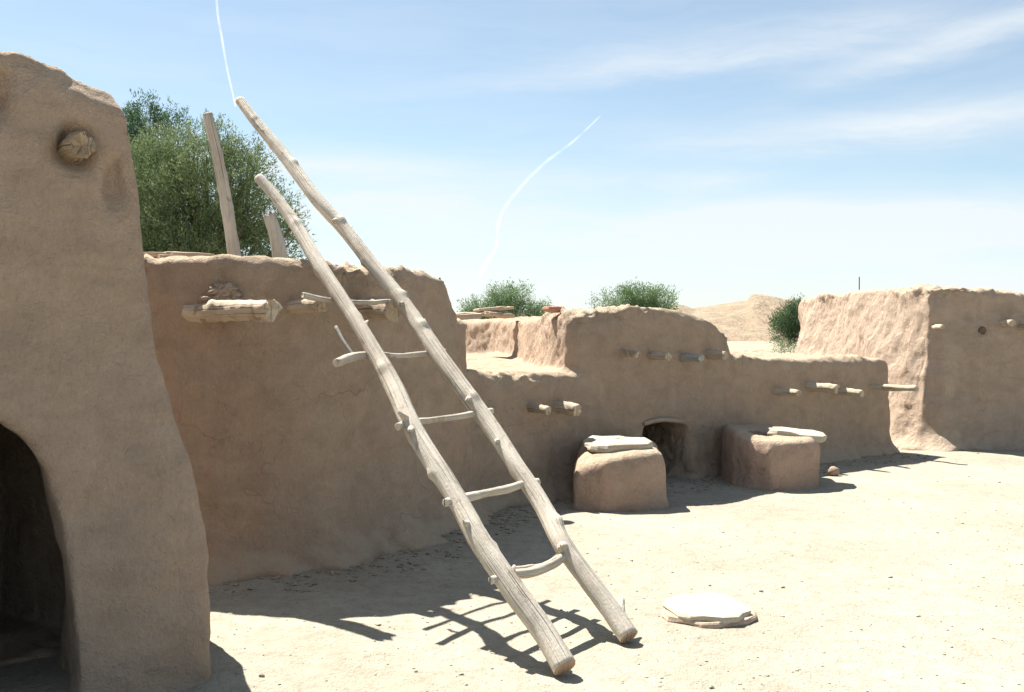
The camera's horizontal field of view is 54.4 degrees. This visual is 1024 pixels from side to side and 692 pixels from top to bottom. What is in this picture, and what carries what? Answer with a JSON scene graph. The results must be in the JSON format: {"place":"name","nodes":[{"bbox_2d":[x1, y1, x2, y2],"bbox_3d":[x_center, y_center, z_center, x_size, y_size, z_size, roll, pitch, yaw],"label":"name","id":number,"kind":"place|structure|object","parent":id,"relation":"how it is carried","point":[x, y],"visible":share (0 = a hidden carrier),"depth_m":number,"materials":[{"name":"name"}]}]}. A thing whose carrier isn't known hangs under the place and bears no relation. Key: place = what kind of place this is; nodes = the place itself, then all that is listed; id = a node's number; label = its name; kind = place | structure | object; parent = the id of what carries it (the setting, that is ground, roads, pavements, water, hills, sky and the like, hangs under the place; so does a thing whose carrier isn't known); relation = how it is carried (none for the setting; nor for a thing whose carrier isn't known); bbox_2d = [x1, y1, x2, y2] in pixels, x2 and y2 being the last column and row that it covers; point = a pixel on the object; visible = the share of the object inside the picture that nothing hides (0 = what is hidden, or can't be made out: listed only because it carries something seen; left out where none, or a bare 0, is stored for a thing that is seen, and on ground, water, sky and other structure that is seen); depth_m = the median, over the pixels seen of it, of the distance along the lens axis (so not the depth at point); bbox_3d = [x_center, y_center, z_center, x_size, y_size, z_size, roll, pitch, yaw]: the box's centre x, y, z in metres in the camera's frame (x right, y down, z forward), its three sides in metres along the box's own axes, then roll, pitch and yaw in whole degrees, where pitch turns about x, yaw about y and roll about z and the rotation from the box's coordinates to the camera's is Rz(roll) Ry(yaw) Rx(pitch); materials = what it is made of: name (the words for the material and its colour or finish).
{"place":"outdoors","nodes":[
{"label":"outdoors","id":0,"kind":"place"},
{"bbox_2d":[0,341,1023,691],"bbox_3d":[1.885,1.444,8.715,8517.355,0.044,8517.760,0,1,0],"label":"ground","id":1,"kind":"structure","parent":0,"point":[346,643],"depth_m":5.82,"materials":[{"name":"beige sand"}]},
{"bbox_2d":[0,51,211,691],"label":"adobe building","id":2,"kind":"structure","parent":1,"relation":"on","point":[104,560],"depth_m":4.21,"materials":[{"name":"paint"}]},
{"bbox_2d":[120,88,199,220],"bbox_3d":[-9.173,-2.404,23.983,2.620,7.580,2.660,1,1,43],"label":"dark tree","id":3,"kind":"object","parent":1,"relation":"on","point":[134,119],"visible":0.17,"depth_m":23.73,"materials":[{"name":"green plant"}]},
{"bbox_2d":[128,109,316,258],"bbox_3d":[-6.854,-1.632,20.042,6.311,6.199,3.507,0,1,12],"label":"tamarisk tree","id":4,"kind":"object","parent":1,"relation":"on","point":[176,223],"visible":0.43,"depth_m":19.34,"materials":[{"name":"green plant"}]},
{"bbox_2d":[144,254,497,585],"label":"adobe building","id":5,"kind":"structure","parent":1,"relation":"on","point":[302,454],"depth_m":6.58,"materials":[{"name":"paint"}]},
{"bbox_2d":[143,252,167,257],"bbox_3d":[-2.431,-0.628,6.842,0.246,0.044,0.164,0,1,0],"label":"coping stone","id":6,"kind":"object","parent":5,"relation":"on","point":[154,254],"visible":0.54,"depth_m":6.77,"materials":[{"name":"beige stone"}]},
{"bbox_2d":[158,254,176,257],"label":"coping stone","id":7,"kind":"object","parent":5,"relation":"on","point":[161,256],"visible":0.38,"depth_m":6.65,"materials":[{"name":"beige stone"}]},
{"bbox_2d":[166,251,214,256],"bbox_3d":[-2.236,-0.628,6.888,0.341,0.052,0.243,-1,1,-27],"label":"coping stone","id":8,"kind":"object","parent":5,"relation":"on","point":[189,254],"visible":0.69,"depth_m":6.79,"materials":[{"name":"beige stone"}]},
{"bbox_2d":[203,112,240,255],"bbox_3d":[-2.569,-0.910,9.082,0.171,2.325,0.713,1,1,26],"label":"wooden pole","id":9,"kind":"object","parent":5,"relation":"on","point":[228,219],"visible":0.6,"depth_m":8.94,"materials":[{"name":"grey wood"}]},
{"bbox_2d":[262,210,287,257],"bbox_3d":[-2.144,-0.509,9.286,0.164,1.512,0.374,1,1,33],"label":"wooden pole","id":10,"kind":"object","parent":5,"relation":"on","point":[277,242],"visible":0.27,"depth_m":9.17,"materials":[{"name":"grey wood"}]},
{"bbox_2d":[235,96,637,675],"bbox_3d":[-0.920,-0.253,6.381,0.991,3.486,4.394,-1,1,-39],"label":"wooden ladder","id":11,"kind":"object","parent":1,"relation":"on","point":[505,577],"visible":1,"depth_m":5.67,"materials":[{"name":"brown wood"}]},
{"bbox_2d":[456,277,553,318],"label":"distant bush","id":12,"kind":"object","parent":1,"relation":"on","point":[506,299],"visible":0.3,"depth_m":47.57,"materials":[{"name":"green plant"}]},
{"bbox_2d":[209,452,930,599],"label":"fallen clods","id":13,"kind":"object","parent":1,"relation":"on","point":[428,553],"visible":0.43,"depth_m":7.45,"materials":[{"name":"brown soil"}]},
{"bbox_2d":[573,441,668,511],"bbox_3d":[1.005,1.224,9.376,0.922,0.669,1.338,0,1,0],"label":"clay hearth","id":14,"kind":"object","parent":1,"relation":"on","point":[630,480],"visible":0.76,"depth_m":8.77,"materials":[{"name":"brown soil"}]},
{"bbox_2d":[583,435,653,452],"bbox_3d":[0.965,0.900,9.149,0.598,0.127,0.449,0,1,-10],"label":"stone slab","id":15,"kind":"object","parent":14,"relation":"on","point":[600,444],"depth_m":9.02,"materials":[{"name":"stone"}]},
{"bbox_2d":[585,276,682,311],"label":"distant bush","id":16,"kind":"object","parent":1,"relation":"on","point":[653,300],"visible":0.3,"depth_m":54.56,"materials":[{"name":"green plant"}]},
{"bbox_2d":[462,304,918,509],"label":"adobe building","id":17,"kind":"structure","parent":1,"relation":"on","point":[680,389],"depth_m":10.53,"materials":[{"name":"paint"}]},
{"bbox_2d":[456,313,481,319],"bbox_3d":[-0.421,-0.266,8.998,0.294,0.067,0.235,0,1,0],"label":"coping stone","id":18,"kind":"object","parent":17,"relation":"on","point":[469,316],"visible":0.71,"depth_m":8.90,"materials":[{"name":"beige stone"}]},
{"bbox_2d":[496,313,514,318],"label":"coping stone","id":19,"kind":"object","parent":17,"relation":"on","point":[506,315],"visible":0.88,"depth_m":12.62,"materials":[{"name":"beige stone"}]},
{"bbox_2d":[482,311,503,316],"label":"coping stone","id":20,"kind":"object","parent":19,"relation":"on","point":[491,314],"visible":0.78,"depth_m":12.54,"materials":[{"name":"beige stone"}]},
{"bbox_2d":[466,312,494,316],"bbox_3d":[-0.402,-0.409,12.747,0.426,0.063,0.405,0,1,0],"label":"coping stone","id":21,"kind":"object","parent":20,"relation":"on","point":[479,312],"visible":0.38,"depth_m":12.60,"materials":[{"name":"beige stone"}]},
{"bbox_2d":[473,306,506,311],"bbox_3d":[-0.274,-0.470,12.745,0.446,0.077,0.308,0,1,0],"label":"coping stone","id":22,"kind":"object","parent":21,"relation":"on","point":[486,309],"visible":0.91,"depth_m":12.61,"materials":[{"name":"beige stone"}]},
{"bbox_2d":[493,306,513,310],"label":"coping stone","id":23,"kind":"object","parent":22,"relation":"on","point":[507,308],"visible":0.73,"depth_m":12.64,"materials":[{"name":"beige stone"}]},
{"bbox_2d":[542,306,563,312],"bbox_3d":[0.431,-0.376,10.199,0.215,0.071,0.189,-1,1,-45],"label":"red stone","id":24,"kind":"object","parent":17,"relation":"on","point":[554,309],"visible":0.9,"depth_m":10.12,"materials":[{"name":"stone"}]},
{"bbox_2d":[661,602,756,628],"bbox_3d":[1.089,1.482,5.514,0.532,0.054,0.478,0,1,0],"label":"flat stone","id":25,"kind":"object","parent":1,"relation":"on","point":[667,615],"visible":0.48,"depth_m":5.35,"materials":[{"name":"beige stone"}]},
{"bbox_2d":[663,593,750,623],"bbox_3d":[1.072,1.452,5.523,0.467,0.062,0.457,0,1,0],"label":"flat stone","id":26,"kind":"object","parent":25,"relation":"on","point":[724,608],"visible":0.98,"depth_m":5.46,"materials":[{"name":"stone"}]},
{"bbox_2d":[721,423,819,490],"bbox_3d":[2.713,1.179,10.564,0.986,0.662,1.541,0,1,0],"label":"clay hearth","id":27,"kind":"object","parent":1,"relation":"on","point":[754,456],"visible":0.83,"depth_m":9.93,"materials":[{"name":"brown soil"}]},
{"bbox_2d":[767,427,826,442],"bbox_3d":[2.947,0.916,10.322,0.673,0.146,0.480,0,1,0],"label":"stone slab","id":28,"kind":"object","parent":27,"relation":"on","point":[819,437],"depth_m":10.17,"materials":[{"name":"stone"}]},
{"bbox_2d":[769,334,796,352],"bbox_3d":[10.880,0.303,39.985,1.411,1.563,1.406,1,1,45],"label":"scrub plant","id":29,"kind":"object","parent":1,"relation":"on","point":[783,346],"visible":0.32,"depth_m":39.84,"materials":[{"name":"green plant"}]},
{"bbox_2d":[765,294,803,345],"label":"round bush","id":30,"kind":"object","parent":1,"relation":"on","point":[788,320],"visible":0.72,"depth_m":89.45,"materials":[{"name":"green plant"}]},
{"bbox_2d":[775,335,794,352],"bbox_3d":[11.084,0.309,40.058,1.005,1.549,1.233,0,1,25],"label":"scrub plant","id":31,"kind":"object","parent":1,"relation":"on","point":[792,348],"visible":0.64,"depth_m":39.95,"materials":[{"name":"green plant"}]},
{"bbox_2d":[828,466,839,475],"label":"rock","id":32,"kind":"object","parent":1,"relation":"on","point":[833,471],"visible":0.99,"depth_m":10.76,"materials":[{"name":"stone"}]},
{"bbox_2d":[795,284,1023,451],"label":"adobe building","id":33,"kind":"structure","parent":1,"relation":"on","point":[955,355],"depth_m":13.31,"materials":[{"name":"paint"}]},
{"bbox_2d":[0,0,1023,311],"label":"sky","id":34,"kind":"structure","parent":0,"point":[718,151],"materials":[{"name":"blue"}]},
{"bbox_2d":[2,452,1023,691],"bbox_3d":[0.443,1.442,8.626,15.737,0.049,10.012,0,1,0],"label":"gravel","id":35,"kind":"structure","parent":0,"point":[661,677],"depth_m":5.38,"materials":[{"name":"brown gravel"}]},
{"bbox_2d":[485,294,801,341],"bbox_3d":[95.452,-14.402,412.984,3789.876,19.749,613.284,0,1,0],"label":"hills","id":36,"kind":"structure","parent":0,"point":[743,320],"depth_m":278.50,"materials":[{"name":"beige sand"}]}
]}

